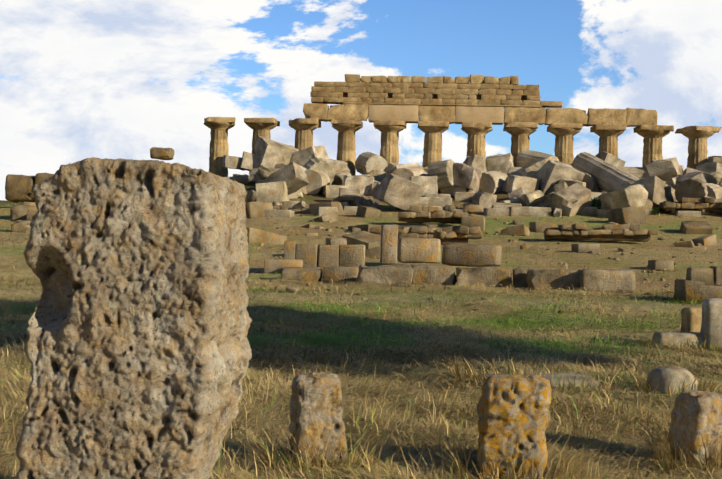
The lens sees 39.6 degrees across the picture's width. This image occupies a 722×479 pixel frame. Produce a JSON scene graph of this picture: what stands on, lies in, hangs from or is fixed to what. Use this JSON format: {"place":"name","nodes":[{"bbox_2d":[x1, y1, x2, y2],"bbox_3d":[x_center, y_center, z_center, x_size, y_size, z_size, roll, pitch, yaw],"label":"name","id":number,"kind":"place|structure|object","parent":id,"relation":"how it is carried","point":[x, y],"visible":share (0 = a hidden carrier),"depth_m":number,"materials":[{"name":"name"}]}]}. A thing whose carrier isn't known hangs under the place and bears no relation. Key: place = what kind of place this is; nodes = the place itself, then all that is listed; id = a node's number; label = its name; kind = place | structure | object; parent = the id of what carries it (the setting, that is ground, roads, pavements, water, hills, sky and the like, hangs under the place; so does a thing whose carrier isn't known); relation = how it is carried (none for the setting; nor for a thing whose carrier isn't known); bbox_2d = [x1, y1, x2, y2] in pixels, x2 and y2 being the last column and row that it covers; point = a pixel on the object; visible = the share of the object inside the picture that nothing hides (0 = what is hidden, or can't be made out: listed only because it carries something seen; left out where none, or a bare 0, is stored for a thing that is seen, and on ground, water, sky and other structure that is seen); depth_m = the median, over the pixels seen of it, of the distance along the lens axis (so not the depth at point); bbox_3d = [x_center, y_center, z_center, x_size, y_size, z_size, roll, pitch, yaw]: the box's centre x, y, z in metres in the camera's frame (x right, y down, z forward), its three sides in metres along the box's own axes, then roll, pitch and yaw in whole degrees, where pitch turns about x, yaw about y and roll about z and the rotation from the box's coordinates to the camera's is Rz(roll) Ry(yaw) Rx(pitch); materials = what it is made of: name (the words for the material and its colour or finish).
{"place":"outdoors","nodes":[
{"label":"outdoors","id":0,"kind":"place"},
{"bbox_2d":[204,117,235,176],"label":"temple column","id":1,"kind":"structure","parent":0,"point":[219,127],"depth_m":90.02,"materials":[{"name":"stone"}]},
{"bbox_2d":[244,118,279,154],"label":"temple column","id":2,"kind":"structure","parent":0,"point":[262,127],"depth_m":89.73,"materials":[{"name":"stone"}]},
{"bbox_2d":[0,182,721,478],"bbox_3d":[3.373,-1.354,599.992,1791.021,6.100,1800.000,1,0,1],"label":"terrain","id":3,"kind":"structure","parent":0,"point":[538,241],"depth_m":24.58,"materials":[{"name":"green plant"}]},
{"bbox_2d":[15,157,251,478],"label":"standing stone","id":4,"kind":"object","parent":3,"relation":"on","point":[137,350],"visible":1,"depth_m":4.45,"materials":[{"name":"beige stone"}]},
{"bbox_2d":[288,372,347,465],"bbox_3d":[-0.267,1.282,6.450,0.393,0.854,0.320,1,0,-17],"label":"stone block","id":5,"kind":"object","parent":3,"relation":"on","point":[316,409],"visible":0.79,"depth_m":6.32,"materials":[{"name":"stone"}]},
{"bbox_2d":[5,147,721,312],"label":"stone blocks","id":6,"kind":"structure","parent":3,"relation":"on","point":[342,259],"depth_m":30.25,"materials":[{"name":"beige stone"}]},
{"bbox_2d":[222,136,721,217],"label":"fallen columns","id":7,"kind":"structure","parent":3,"relation":"on","point":[281,173],"depth_m":70.97,"materials":[{"name":"stone"}]},
{"bbox_2d":[476,374,551,478],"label":"stone block","id":8,"kind":"object","parent":3,"relation":"on","point":[514,419],"visible":0.94,"depth_m":6.09,"materials":[{"name":"stone"}]},
{"bbox_2d":[477,298,721,400],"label":"field stones","id":9,"kind":"object","parent":3,"relation":"on","point":[698,325],"visible":0.35,"depth_m":14.71,"materials":[{"name":"grey stone"}]},
{"bbox_2d":[591,197,660,214],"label":"weeds","id":10,"kind":"object","parent":3,"relation":"on","point":[597,204],"visible":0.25,"depth_m":66.84,"materials":[{"name":"green plant"}]},
{"bbox_2d":[667,390,721,466],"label":"stone block","id":11,"kind":"object","parent":3,"relation":"on","point":[693,412],"visible":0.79,"depth_m":6.57,"materials":[{"name":"stone"}]},
{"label":"temple platform steps","id":12,"kind":"object","parent":3,"relation":"on","visible":0},
{"bbox_2d":[289,118,320,150],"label":"temple column","id":13,"kind":"structure","parent":12,"relation":"on","point":[304,128],"depth_m":89.50,"materials":[{"name":"stone"}]},
{"bbox_2d":[331,119,362,175],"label":"temple column","id":14,"kind":"structure","parent":12,"relation":"on","point":[346,129],"depth_m":89.24,"materials":[{"name":"stone"}]},
{"bbox_2d":[303,74,657,126],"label":"entablature","id":15,"kind":"structure","parent":14,"relation":"on","point":[434,98],"depth_m":88.74,"materials":[{"name":"stone"}]},
{"bbox_2d":[368,104,503,124],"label":"architrave blocks","id":16,"kind":"structure","parent":15,"relation":"attached to","point":[409,114],"depth_m":88.84,"materials":[{"name":"beige stone"}]},
{"bbox_2d":[373,120,406,172],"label":"temple column","id":17,"kind":"structure","parent":12,"relation":"on","point":[389,130],"depth_m":88.98,"materials":[{"name":"stone"}]},
{"bbox_2d":[418,121,448,166],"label":"temple column","id":18,"kind":"structure","parent":12,"relation":"on","point":[433,131],"depth_m":88.73,"materials":[{"name":"stone"}]},
{"bbox_2d":[503,122,537,166],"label":"temple column","id":19,"kind":"structure","parent":12,"relation":"on","point":[520,132],"depth_m":88.20,"materials":[{"name":"stone"}]},
{"bbox_2d":[547,123,581,164],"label":"temple column","id":20,"kind":"structure","parent":12,"relation":"on","point":[564,133],"depth_m":87.95,"materials":[{"name":"stone"}]},
{"bbox_2d":[590,124,626,157],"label":"temple column","id":21,"kind":"structure","parent":12,"relation":"on","point":[609,134],"depth_m":87.69,"materials":[{"name":"stone"}]},
{"bbox_2d":[633,125,673,167],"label":"temple column","id":22,"kind":"structure","parent":12,"relation":"on","point":[653,136],"depth_m":87.44,"materials":[{"name":"stone"}]},
{"bbox_2d":[675,126,721,168],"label":"temple column","id":23,"kind":"structure","parent":12,"relation":"on","point":[697,136],"depth_m":87.21,"materials":[{"name":"stone"}]},
{"bbox_2d":[0,0,721,200],"label":"sky","id":24,"kind":"structure","parent":0,"point":[80,80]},
{"bbox_2d":[461,122,492,158],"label":"temple column","id":25,"kind":"structure","parent":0,"point":[476,132],"depth_m":88.47,"materials":[{"name":"stone"}]},
{"bbox_2d":[273,197,721,244],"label":"rubble masonry walls","id":26,"kind":"structure","parent":0,"point":[462,234],"depth_m":50.24,"materials":[{"name":"brown stone"}]}
]}

